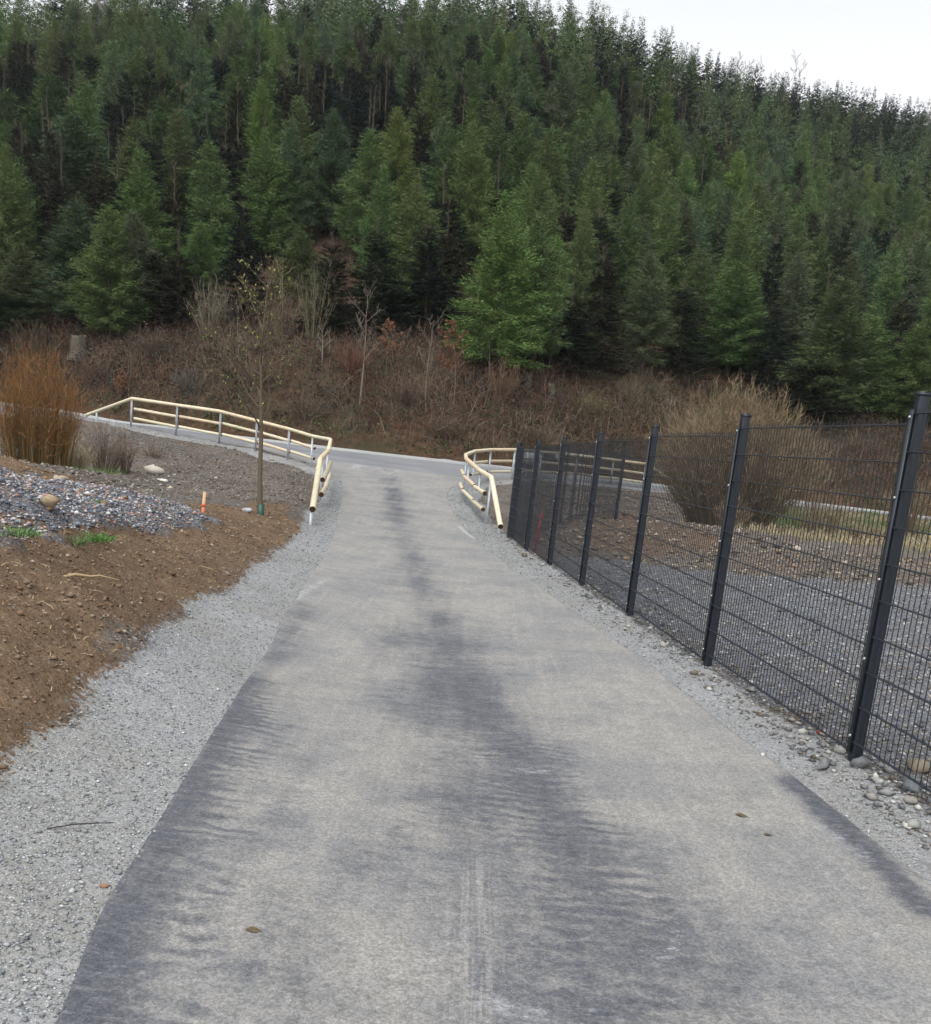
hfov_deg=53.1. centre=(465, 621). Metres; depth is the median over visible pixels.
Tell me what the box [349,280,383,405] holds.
bare tree
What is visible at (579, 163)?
larch tree
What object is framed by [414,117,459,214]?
larch tree
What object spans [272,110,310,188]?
spruce tree
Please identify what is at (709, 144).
larch tree
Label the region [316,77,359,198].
spruce tree
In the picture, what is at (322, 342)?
bare tree
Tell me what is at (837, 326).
spruce tree
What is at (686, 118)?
spruce tree
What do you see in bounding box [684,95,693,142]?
spruce tree
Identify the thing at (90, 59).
spruce tree
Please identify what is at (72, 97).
larch tree
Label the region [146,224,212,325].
spruce tree
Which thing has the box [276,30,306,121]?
spruce tree
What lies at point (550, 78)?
spruce tree
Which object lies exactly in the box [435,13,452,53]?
spruce tree
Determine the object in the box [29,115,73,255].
spruce tree
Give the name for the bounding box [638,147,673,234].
larch tree
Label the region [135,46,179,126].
larch tree
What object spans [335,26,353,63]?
larch tree
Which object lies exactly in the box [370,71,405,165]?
spruce tree
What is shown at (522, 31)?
larch tree
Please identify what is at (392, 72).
spruce tree
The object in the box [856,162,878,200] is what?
larch tree
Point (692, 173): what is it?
larch tree
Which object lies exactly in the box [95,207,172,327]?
larch tree
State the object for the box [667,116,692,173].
larch tree
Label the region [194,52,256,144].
larch tree
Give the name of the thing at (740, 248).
larch tree
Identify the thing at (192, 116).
larch tree
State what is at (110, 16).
larch tree
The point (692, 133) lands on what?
spruce tree
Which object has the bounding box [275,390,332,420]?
bramble shrub
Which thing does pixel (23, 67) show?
spruce tree
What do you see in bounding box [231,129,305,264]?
larch tree
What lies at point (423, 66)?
spruce tree
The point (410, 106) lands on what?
spruce tree
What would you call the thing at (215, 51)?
larch tree
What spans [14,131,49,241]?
spruce tree
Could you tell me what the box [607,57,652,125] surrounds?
larch tree
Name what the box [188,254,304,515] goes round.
young tree
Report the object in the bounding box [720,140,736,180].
larch tree
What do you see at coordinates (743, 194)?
larch tree
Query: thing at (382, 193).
larch tree
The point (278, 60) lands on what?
larch tree
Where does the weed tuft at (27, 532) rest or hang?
on the ground at (28, 684)
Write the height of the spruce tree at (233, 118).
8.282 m
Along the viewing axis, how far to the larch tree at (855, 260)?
61.56 m
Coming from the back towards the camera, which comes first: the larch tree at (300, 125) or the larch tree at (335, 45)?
the larch tree at (335, 45)
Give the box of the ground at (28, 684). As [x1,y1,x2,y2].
[0,414,930,1023]
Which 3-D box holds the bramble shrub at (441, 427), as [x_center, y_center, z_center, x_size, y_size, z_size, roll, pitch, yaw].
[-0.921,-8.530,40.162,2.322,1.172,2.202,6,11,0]
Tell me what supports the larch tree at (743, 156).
on the hillside
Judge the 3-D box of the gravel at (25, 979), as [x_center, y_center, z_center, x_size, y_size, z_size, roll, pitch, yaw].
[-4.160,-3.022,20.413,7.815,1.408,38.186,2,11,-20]
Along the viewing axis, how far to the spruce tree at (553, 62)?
97.92 m
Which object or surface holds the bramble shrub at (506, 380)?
on the hillside
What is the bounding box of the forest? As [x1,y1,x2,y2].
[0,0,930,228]
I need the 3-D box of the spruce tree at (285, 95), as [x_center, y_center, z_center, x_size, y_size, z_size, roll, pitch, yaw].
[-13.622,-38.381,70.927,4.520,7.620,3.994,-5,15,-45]
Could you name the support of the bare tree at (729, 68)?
on the hillside
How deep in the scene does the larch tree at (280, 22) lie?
97.42 m
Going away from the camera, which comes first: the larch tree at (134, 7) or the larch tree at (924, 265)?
the larch tree at (924, 265)
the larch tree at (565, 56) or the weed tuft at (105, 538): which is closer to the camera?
the weed tuft at (105, 538)
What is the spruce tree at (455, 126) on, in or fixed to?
on the hillside
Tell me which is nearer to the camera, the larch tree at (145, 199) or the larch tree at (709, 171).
the larch tree at (145, 199)
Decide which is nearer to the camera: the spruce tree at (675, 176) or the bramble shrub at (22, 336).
the bramble shrub at (22, 336)
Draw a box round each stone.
[40,494,60,510]
[53,475,69,479]
[99,884,110,888]
[144,464,165,474]
[242,508,251,512]
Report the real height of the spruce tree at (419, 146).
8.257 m
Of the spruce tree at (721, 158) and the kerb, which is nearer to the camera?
the kerb
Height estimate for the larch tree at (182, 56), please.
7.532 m
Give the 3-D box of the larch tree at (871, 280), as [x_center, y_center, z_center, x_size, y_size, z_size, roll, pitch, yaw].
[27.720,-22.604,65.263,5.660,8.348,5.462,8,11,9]
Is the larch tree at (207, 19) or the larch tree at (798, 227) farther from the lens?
the larch tree at (207, 19)
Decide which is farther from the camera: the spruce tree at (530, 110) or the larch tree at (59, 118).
the spruce tree at (530, 110)
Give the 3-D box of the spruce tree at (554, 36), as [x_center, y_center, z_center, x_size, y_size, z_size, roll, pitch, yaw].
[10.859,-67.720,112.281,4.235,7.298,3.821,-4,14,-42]
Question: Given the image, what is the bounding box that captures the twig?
[47,822,113,828]
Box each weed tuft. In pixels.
[0,523,44,537]
[57,462,103,472]
[65,533,104,545]
[78,529,118,542]
[89,465,129,474]
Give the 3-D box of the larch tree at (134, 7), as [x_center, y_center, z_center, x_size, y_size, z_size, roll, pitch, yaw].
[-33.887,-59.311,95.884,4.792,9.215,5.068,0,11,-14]
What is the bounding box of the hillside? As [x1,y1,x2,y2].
[0,89,930,516]
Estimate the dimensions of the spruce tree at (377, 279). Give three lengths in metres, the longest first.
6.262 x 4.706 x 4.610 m
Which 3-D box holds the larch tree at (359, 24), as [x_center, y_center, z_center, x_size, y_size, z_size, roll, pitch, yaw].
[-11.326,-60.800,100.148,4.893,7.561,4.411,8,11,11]
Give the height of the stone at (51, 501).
0.145 m
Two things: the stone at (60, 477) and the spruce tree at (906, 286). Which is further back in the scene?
the spruce tree at (906, 286)
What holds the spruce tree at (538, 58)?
on the hillside
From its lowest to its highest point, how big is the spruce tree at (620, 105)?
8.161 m
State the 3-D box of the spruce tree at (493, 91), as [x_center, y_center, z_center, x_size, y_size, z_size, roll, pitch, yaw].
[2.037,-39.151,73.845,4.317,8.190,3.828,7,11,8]
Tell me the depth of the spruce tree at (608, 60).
111.32 m
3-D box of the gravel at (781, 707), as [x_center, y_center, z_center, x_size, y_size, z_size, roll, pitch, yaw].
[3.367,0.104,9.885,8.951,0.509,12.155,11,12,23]
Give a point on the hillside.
(344, 441)
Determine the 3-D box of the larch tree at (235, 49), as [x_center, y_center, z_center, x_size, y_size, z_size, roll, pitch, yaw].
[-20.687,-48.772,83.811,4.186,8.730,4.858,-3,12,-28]
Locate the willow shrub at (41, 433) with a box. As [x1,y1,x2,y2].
[0,325,96,467]
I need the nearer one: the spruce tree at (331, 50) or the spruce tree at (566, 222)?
the spruce tree at (566, 222)
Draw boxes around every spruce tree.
[0,56,19,109]
[0,61,19,126]
[0,113,34,185]
[1,28,27,108]
[1,50,22,113]
[3,119,49,249]
[8,24,40,102]
[12,46,41,121]
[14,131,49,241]
[18,50,49,126]
[21,97,56,196]
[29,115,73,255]
[30,86,56,153]
[32,26,44,66]
[33,127,85,263]
[50,50,75,99]
[51,28,73,103]
[56,65,83,118]
[59,56,95,120]
[67,19,83,71]
[69,146,120,278]
[79,38,103,113]
[80,124,129,212]
[84,134,147,262]
[96,73,136,156]
[106,58,143,156]
[109,105,136,180]
[118,93,144,162]
[121,241,184,323]
[125,108,170,244]
[134,45,162,133]
[139,9,150,52]
[144,63,181,136]
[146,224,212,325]
[147,161,213,276]
[170,120,224,200]
[177,68,208,134]
[179,41,217,135]
[180,107,228,224]
[192,127,269,256]
[201,36,234,142]
[202,46,227,130]
[204,16,218,62]
[207,199,277,318]
[208,95,241,171]
[213,100,253,214]
[218,78,253,185]
[229,104,288,237]
[244,39,270,115]
[268,54,302,148]
[269,63,310,157]
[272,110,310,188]
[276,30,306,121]
[280,51,312,130]
[286,71,318,139]
[294,229,369,333]
[296,67,324,162]
[300,1,314,34]
[302,55,348,155]
[305,72,338,183]
[309,53,330,128]
[316,44,343,130]
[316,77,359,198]
[323,30,337,66]
[331,56,352,99]
[333,216,416,336]
[335,54,368,165]
[340,84,383,183]
[340,84,393,207]
[341,53,370,145]
[345,59,375,154]
[345,160,404,278]
[348,43,380,127]
[350,32,370,81]
[365,81,383,136]
[367,10,386,65]
[369,53,392,111]
[370,22,383,80]
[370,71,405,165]
[372,60,397,124]
[375,55,404,116]
[381,104,405,191]
[382,52,396,87]
[383,222,467,330]
[394,44,408,81]
[398,53,425,157]
[398,86,424,160]
[401,42,431,111]
[402,97,437,212]
[408,162,479,279]
[417,106,450,210]
[419,194,475,315]
[423,52,449,157]
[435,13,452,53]
[446,72,473,125]
[446,74,479,164]
[454,41,472,84]
[462,13,481,61]
[472,152,515,261]
[473,41,489,81]
[474,76,505,142]
[493,97,519,190]
[503,4,512,43]
[506,95,528,159]
[516,46,527,76]
[521,82,548,146]
[524,44,547,110]
[530,32,547,90]
[533,34,551,101]
[535,275,605,377]
[540,104,558,160]
[541,51,552,77]
[542,49,554,103]
[545,43,561,90]
[546,34,560,76]
[548,28,566,63]
[549,172,580,284]
[569,239,638,374]
[571,197,633,319]
[584,53,599,96]
[589,75,620,123]
[592,49,613,100]
[594,60,602,83]
[595,60,616,110]
[599,154,624,265]
[604,49,612,77]
[604,126,627,182]
[610,79,631,143]
[612,59,634,127]
[612,98,622,139]
[614,134,629,210]
[615,123,634,183]
[615,165,641,268]
[621,104,639,183]
[634,72,653,120]
[638,92,661,149]
[643,92,652,127]
[648,119,676,176]
[651,87,676,135]
[652,82,666,117]
[652,274,721,380]
[653,81,676,125]
[666,144,695,183]
[669,85,684,135]
[675,101,692,136]
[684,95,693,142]
[687,109,706,184]
[690,141,711,242]
[694,109,707,136]
[710,114,726,167]
[712,148,724,176]
[718,122,733,166]
[740,298,805,390]
[741,227,790,346]
[761,125,776,164]
[765,335,857,424]
[772,143,786,172]
[787,154,810,204]
[800,200,825,291]
[803,263,838,357]
[816,284,856,377]
[821,212,856,295]
[826,149,844,188]
[845,212,858,250]
[853,208,883,260]
[854,221,879,299]
[861,217,885,277]
[861,282,930,409]
[862,159,884,197]
[873,262,921,356]
[876,244,912,303]
[877,212,897,255]
[878,233,892,266]
[895,172,913,217]
[896,229,929,321]
[913,322,930,387]
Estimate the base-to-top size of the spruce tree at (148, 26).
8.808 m
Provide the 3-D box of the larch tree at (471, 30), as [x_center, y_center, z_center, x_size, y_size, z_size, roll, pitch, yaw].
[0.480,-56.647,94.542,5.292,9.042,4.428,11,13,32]
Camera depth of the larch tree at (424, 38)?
96.20 m
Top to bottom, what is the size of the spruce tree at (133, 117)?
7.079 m
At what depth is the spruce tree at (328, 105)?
69.52 m
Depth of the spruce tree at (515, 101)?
72.55 m
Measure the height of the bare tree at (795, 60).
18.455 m
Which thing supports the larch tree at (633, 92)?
on the hillside
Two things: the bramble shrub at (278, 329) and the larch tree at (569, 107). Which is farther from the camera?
the larch tree at (569, 107)
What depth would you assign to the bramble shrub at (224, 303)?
47.25 m
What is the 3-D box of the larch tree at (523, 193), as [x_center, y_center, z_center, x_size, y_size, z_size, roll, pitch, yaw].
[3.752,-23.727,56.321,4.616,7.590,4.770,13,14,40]
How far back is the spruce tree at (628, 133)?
78.35 m
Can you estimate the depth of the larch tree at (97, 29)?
90.08 m
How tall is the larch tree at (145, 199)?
8.416 m
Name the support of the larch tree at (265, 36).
on the hillside
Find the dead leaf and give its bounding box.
[245,926,261,931]
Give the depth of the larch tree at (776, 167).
87.67 m
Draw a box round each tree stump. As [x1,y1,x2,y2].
[67,334,89,360]
[522,372,531,396]
[546,383,555,404]
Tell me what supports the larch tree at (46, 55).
on the hillside
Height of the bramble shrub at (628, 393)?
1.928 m
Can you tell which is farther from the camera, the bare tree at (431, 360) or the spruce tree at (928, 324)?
the spruce tree at (928, 324)
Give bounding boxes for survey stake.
[201,492,205,512]
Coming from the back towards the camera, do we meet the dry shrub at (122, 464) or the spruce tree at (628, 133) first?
the spruce tree at (628, 133)
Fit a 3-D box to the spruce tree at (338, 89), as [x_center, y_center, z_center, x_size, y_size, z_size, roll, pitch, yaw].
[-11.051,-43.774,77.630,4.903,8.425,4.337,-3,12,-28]
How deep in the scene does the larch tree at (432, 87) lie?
68.57 m
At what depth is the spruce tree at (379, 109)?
69.38 m
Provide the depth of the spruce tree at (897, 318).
55.31 m
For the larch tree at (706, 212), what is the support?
on the hillside
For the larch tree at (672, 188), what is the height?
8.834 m
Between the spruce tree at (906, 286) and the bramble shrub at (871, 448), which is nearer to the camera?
the bramble shrub at (871, 448)
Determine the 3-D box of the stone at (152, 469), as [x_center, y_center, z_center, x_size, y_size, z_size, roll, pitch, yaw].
[-9.889,-4.779,29.627,0.721,0.446,0.408,5,11,-5]
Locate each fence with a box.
[506,391,930,792]
[511,441,625,535]
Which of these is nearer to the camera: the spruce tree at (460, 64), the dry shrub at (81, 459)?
the dry shrub at (81, 459)
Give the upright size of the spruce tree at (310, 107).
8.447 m
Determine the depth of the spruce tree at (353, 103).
67.66 m
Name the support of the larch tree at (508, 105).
on the hillside
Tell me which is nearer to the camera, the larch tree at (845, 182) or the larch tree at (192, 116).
the larch tree at (192, 116)
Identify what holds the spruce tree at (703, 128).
on the hillside
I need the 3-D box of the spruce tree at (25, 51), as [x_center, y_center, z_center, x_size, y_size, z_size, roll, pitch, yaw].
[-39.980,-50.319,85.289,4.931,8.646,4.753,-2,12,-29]
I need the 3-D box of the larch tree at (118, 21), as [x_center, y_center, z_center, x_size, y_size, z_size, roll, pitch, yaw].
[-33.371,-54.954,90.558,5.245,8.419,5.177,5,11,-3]
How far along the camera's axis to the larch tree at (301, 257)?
49.39 m
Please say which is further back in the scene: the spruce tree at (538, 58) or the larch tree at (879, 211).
the larch tree at (879, 211)
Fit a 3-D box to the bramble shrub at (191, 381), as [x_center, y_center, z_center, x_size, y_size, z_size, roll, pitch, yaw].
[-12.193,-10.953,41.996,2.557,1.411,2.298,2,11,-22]
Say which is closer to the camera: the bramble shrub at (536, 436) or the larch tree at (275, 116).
the bramble shrub at (536, 436)
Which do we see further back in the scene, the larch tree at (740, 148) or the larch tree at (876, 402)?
the larch tree at (740, 148)
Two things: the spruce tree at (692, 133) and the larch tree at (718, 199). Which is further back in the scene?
the spruce tree at (692, 133)
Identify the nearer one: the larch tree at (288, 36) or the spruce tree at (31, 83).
the spruce tree at (31, 83)
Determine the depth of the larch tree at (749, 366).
57.84 m
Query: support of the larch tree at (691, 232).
on the hillside
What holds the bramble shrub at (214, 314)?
on the hillside
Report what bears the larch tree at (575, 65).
on the hillside
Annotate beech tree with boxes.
[111,368,130,400]
[368,319,403,374]
[436,318,469,389]
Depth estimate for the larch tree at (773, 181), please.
81.41 m
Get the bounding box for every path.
[0,406,930,518]
[55,444,930,1023]
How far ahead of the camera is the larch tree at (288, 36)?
87.36 m
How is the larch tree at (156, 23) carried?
on the hillside
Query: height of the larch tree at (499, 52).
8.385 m
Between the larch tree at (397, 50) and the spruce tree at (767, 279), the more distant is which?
the larch tree at (397, 50)
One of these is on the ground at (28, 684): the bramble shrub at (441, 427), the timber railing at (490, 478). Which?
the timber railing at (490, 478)
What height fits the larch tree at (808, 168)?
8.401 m
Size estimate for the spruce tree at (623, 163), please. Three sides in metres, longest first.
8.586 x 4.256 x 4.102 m
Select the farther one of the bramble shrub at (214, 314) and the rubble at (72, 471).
the bramble shrub at (214, 314)
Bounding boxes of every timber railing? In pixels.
[85,397,332,524]
[459,448,667,532]
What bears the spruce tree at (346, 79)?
on the hillside
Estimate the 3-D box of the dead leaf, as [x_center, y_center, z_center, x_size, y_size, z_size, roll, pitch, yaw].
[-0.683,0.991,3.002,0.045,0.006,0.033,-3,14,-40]
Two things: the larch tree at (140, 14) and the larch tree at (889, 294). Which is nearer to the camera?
the larch tree at (889, 294)
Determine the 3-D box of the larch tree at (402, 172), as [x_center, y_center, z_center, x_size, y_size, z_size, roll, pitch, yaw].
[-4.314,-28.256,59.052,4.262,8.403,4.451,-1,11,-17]
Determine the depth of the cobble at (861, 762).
5.30 m
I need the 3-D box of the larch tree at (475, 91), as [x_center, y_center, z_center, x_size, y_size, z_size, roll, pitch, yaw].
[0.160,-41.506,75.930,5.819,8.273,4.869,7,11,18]
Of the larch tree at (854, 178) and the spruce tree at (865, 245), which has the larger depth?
the larch tree at (854, 178)
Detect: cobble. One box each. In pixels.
[817,757,829,770]
[849,756,870,768]
[872,777,883,783]
[883,763,896,773]
[902,777,920,792]
[903,796,918,804]
[907,758,930,773]
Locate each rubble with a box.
[0,425,310,507]
[496,536,930,848]
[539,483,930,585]
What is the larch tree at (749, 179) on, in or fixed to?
on the hillside
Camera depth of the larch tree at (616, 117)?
79.49 m
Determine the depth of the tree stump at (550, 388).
46.12 m
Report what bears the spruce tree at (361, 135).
on the hillside
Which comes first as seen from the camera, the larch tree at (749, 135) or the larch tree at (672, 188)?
the larch tree at (672, 188)
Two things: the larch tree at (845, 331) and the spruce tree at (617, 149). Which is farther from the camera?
the spruce tree at (617, 149)
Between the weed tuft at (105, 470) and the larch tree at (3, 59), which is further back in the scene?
the larch tree at (3, 59)
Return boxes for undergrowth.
[0,227,930,512]
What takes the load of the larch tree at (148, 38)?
on the hillside
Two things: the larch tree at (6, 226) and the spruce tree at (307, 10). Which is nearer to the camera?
the larch tree at (6, 226)
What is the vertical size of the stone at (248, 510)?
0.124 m
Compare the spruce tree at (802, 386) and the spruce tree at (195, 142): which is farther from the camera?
the spruce tree at (195, 142)
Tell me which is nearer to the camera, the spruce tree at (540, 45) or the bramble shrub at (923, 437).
the bramble shrub at (923, 437)
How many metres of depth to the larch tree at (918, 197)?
90.93 m
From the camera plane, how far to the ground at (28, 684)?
6.54 m
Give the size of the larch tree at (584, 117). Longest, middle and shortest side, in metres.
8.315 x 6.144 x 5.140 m
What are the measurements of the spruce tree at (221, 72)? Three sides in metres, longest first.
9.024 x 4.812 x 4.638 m
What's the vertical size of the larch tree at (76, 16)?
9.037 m
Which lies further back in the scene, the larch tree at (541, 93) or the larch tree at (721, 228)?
the larch tree at (541, 93)
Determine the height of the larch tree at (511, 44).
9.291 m
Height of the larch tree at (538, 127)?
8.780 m
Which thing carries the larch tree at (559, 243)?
on the hillside
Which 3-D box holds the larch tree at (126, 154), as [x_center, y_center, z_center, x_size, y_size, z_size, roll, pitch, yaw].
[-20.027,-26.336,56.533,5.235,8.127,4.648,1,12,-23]
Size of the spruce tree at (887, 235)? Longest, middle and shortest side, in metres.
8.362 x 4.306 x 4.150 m
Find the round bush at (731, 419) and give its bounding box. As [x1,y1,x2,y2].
[636,370,842,528]
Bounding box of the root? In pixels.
[64,573,118,579]
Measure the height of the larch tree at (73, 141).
8.318 m
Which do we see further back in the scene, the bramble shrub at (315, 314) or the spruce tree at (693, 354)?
the spruce tree at (693, 354)
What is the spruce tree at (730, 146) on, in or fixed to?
on the hillside
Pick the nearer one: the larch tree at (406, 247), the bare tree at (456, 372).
the bare tree at (456, 372)
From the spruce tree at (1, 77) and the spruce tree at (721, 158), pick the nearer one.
the spruce tree at (1, 77)
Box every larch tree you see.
[0,6,10,57]
[0,11,33,78]
[0,49,11,74]
[0,73,105,166]
[0,86,36,165]
[0,118,30,203]
[0,140,42,281]
[0,242,60,323]
[0,283,71,336]
[1,155,45,269]
[4,20,32,61]
[20,82,61,139]
[27,110,115,236]
[27,195,115,329]
[29,7,63,91]
[30,18,85,103]
[35,113,81,204]
[39,22,87,80]
[52,70,107,156]
[54,199,160,339]
[55,76,116,196]
[63,2,87,52]
[70,19,105,90]
[83,2,107,84]
[87,39,133,128]
[88,39,131,138]
[92,26,127,120]
[93,5,117,48]
[94,10,129,73]
[95,113,177,220]
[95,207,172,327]
[99,145,181,288]
[114,45,153,124]
[119,27,143,105]
[122,92,201,197]
[125,0,147,36]
[128,25,165,111]
[132,6,152,50]
[135,27,176,95]
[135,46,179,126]
[146,5,162,41]
[152,108,206,232]
[157,26,187,104]
[161,49,196,111]
[163,15,185,49]
[172,138,246,282]
[176,222,233,294]
[178,47,224,157]
[180,24,212,88]
[180,33,208,80]
[192,8,219,55]
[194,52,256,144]
[195,40,230,104]
[213,16,245,78]
[220,27,247,82]
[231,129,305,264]
[232,3,245,47]
[232,63,294,170]
[235,26,271,110]
[240,78,277,183]
[241,16,267,69]
[245,19,274,73]
[246,4,273,43]
[256,27,296,121]
[260,11,276,47]
[266,41,300,95]
[269,94,322,215]
[269,119,317,251]
[270,6,290,42]
[271,16,301,59]
[272,228,330,302]
[285,13,305,54]
[292,41,315,105]
[293,29,323,88]
[301,108,364,237]
[309,16,337,77]
[316,30,340,67]
[320,125,405,251]
[321,40,376,111]
[333,10,353,56]
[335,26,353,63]
[350,16,377,79]
[350,29,376,76]
[351,161,406,310]
[367,23,400,92]
[372,105,427,225]
[374,21,402,75]
[378,173,453,318]
[390,3,421,62]
[392,44,431,117]
[392,54,408,131]
[396,17,426,67]
[398,73,456,174]
[413,124,470,236]
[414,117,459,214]
[416,15,436,54]
[416,15,442,72]
[424,62,457,131]
[437,186,556,374]
[438,118,501,267]
[444,59,491,149]
[451,93,497,225]
[454,13,483,54]
[456,14,485,74]
[461,112,519,234]
[464,66,489,114]
[466,31,527,87]
[476,47,501,102]
[476,62,532,148]
[478,97,514,193]
[480,30,503,64]
[481,14,504,46]
[484,25,504,60]
[488,108,537,223]
[493,30,523,100]
[493,160,562,271]
[499,50,525,100]
[502,115,568,205]
[503,210,576,370]
[505,167,572,292]
[508,73,540,151]
[512,23,528,49]
[513,23,528,63]
[513,128,575,247]
[515,50,552,126]
[521,122,581,239]
[531,233,579,352]
[538,86,569,170]
[544,71,586,151]
[546,46,584,128]
[554,61,582,123]
[555,207,607,355]
[559,138,606,240]
[560,106,607,187]
[562,187,620,294]
[565,153,620,254]
[570,57,597,113]
[575,67,602,130]
[576,114,625,206]
[590,87,621,159]
[590,96,627,147]
[597,151,630,251]
[599,195,651,336]
[603,250,682,374]
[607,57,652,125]
[617,173,665,276]
[617,212,669,326]
[619,79,648,140]
[621,120,655,208]
[622,112,655,183]
[628,142,668,217]
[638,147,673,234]
[638,192,693,324]
[646,91,685,165]
[646,120,705,193]
[650,184,687,257]
[653,177,693,291]
[653,189,715,320]
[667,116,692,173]
[667,243,728,359]
[668,153,700,222]
[670,165,700,219]
[675,201,718,306]
[686,88,739,149]
[686,128,707,185]
[688,134,726,191]
[688,257,781,376]
[693,160,735,218]
[693,183,726,270]
[694,179,728,228]
[700,184,726,264]
[701,134,717,167]
[703,187,743,296]
[706,200,775,317]
[706,209,760,313]
[710,208,762,342]
[716,186,767,268]
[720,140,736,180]
[720,150,751,219]
[723,142,751,193]
[724,154,752,211]
[726,164,765,229]
[732,282,770,377]
[739,129,762,180]
[747,178,769,245]
[750,217,778,309]
[751,151,778,204]
[757,196,813,269]
[758,186,804,294]
[759,157,784,206]
[763,172,790,219]
[764,251,819,371]
[766,209,822,339]
[767,148,792,191]
[770,162,784,190]
[772,274,895,422]
[777,182,793,209]
[781,172,822,247]
[786,232,841,340]
[787,140,813,187]
[790,184,828,262]
[792,149,814,184]
[805,174,827,213]
[805,199,859,290]
[813,188,827,233]
[822,178,852,262]
[827,253,877,348]
[833,213,875,300]
[836,235,889,339]
[836,316,904,415]
[837,167,862,220]
[839,185,867,241]
[842,174,870,225]
[850,165,876,214]
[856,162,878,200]
[856,199,881,265]
[858,241,910,383]
[867,183,891,247]
[867,321,930,423]
[872,227,909,298]
[873,175,900,237]
[873,186,899,254]
[874,235,911,297]
[882,200,917,245]
[888,230,930,342]
[897,173,928,229]
[898,188,930,232]
[906,215,930,286]
[909,289,930,382]
[917,245,930,301]
[918,268,930,330]
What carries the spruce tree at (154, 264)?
on the hillside
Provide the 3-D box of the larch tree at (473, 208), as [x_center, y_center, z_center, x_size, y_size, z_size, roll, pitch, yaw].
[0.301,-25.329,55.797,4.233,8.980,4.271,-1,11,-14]
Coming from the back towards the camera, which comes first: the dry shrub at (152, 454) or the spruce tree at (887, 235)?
the spruce tree at (887, 235)
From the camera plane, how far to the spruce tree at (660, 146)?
85.92 m
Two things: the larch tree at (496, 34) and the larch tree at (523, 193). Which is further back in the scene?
the larch tree at (496, 34)
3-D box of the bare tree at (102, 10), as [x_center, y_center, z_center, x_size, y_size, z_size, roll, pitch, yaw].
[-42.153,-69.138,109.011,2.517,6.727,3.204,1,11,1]
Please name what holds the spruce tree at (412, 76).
on the hillside
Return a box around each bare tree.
[97,0,112,38]
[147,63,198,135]
[226,294,255,360]
[274,257,296,331]
[315,324,334,365]
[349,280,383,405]
[416,306,448,410]
[444,345,465,404]
[479,329,501,379]
[714,56,738,89]
[719,50,750,86]
[736,56,770,90]
[773,50,807,101]
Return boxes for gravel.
[0,424,343,1023]
[0,467,207,542]
[445,481,930,881]
[552,556,930,809]
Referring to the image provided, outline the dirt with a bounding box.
[0,457,301,786]
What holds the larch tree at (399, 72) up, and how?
on the hillside
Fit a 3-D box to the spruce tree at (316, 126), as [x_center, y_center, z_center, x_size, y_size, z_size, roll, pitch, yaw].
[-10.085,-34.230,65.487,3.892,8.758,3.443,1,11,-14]
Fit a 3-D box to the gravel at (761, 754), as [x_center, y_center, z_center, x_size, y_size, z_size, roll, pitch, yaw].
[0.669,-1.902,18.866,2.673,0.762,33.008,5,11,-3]
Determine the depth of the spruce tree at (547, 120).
75.56 m
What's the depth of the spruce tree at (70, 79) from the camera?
74.91 m
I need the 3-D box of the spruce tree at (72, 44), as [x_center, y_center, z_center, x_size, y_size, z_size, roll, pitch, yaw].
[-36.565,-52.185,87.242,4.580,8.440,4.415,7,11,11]
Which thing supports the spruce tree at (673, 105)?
on the hillside
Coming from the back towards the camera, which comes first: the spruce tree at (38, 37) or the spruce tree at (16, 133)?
the spruce tree at (38, 37)
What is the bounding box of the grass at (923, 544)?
[681,504,930,555]
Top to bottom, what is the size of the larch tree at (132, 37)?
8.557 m
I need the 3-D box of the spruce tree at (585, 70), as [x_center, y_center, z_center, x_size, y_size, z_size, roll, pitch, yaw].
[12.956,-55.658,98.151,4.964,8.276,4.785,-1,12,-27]
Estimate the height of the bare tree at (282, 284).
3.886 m
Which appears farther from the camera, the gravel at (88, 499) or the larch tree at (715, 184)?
the larch tree at (715, 184)
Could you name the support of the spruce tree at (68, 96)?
on the hillside
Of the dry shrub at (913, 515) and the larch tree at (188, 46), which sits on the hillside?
the larch tree at (188, 46)
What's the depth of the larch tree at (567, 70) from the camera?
84.45 m
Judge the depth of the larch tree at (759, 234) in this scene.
67.83 m
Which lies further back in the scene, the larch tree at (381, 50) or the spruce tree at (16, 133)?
the larch tree at (381, 50)
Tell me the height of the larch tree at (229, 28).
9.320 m
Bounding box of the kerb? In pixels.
[0,402,930,517]
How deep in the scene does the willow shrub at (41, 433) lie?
21.84 m
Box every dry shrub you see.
[45,413,81,454]
[59,436,97,469]
[74,414,147,473]
[112,427,139,473]
[138,442,169,457]
[709,495,753,526]
[784,486,856,537]
[836,523,886,542]
[877,475,930,534]
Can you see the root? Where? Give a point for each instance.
(79, 575)
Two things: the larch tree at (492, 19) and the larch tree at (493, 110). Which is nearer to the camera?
the larch tree at (493, 110)
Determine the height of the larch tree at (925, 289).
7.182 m
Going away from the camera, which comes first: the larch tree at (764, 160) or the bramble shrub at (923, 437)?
the bramble shrub at (923, 437)
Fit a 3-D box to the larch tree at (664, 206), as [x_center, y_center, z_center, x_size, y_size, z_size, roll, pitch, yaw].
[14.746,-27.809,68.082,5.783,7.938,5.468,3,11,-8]
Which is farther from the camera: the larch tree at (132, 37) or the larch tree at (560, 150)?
the larch tree at (132, 37)
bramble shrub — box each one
[1,318,50,350]
[68,354,119,386]
[121,321,181,355]
[166,364,216,393]
[184,271,231,337]
[205,281,242,324]
[231,350,290,384]
[259,281,303,335]
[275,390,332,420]
[290,256,339,338]
[332,338,378,374]
[381,369,433,406]
[418,411,469,437]
[481,344,524,401]
[522,417,562,447]
[565,389,612,417]
[610,373,649,406]
[838,428,886,457]
[890,422,930,451]

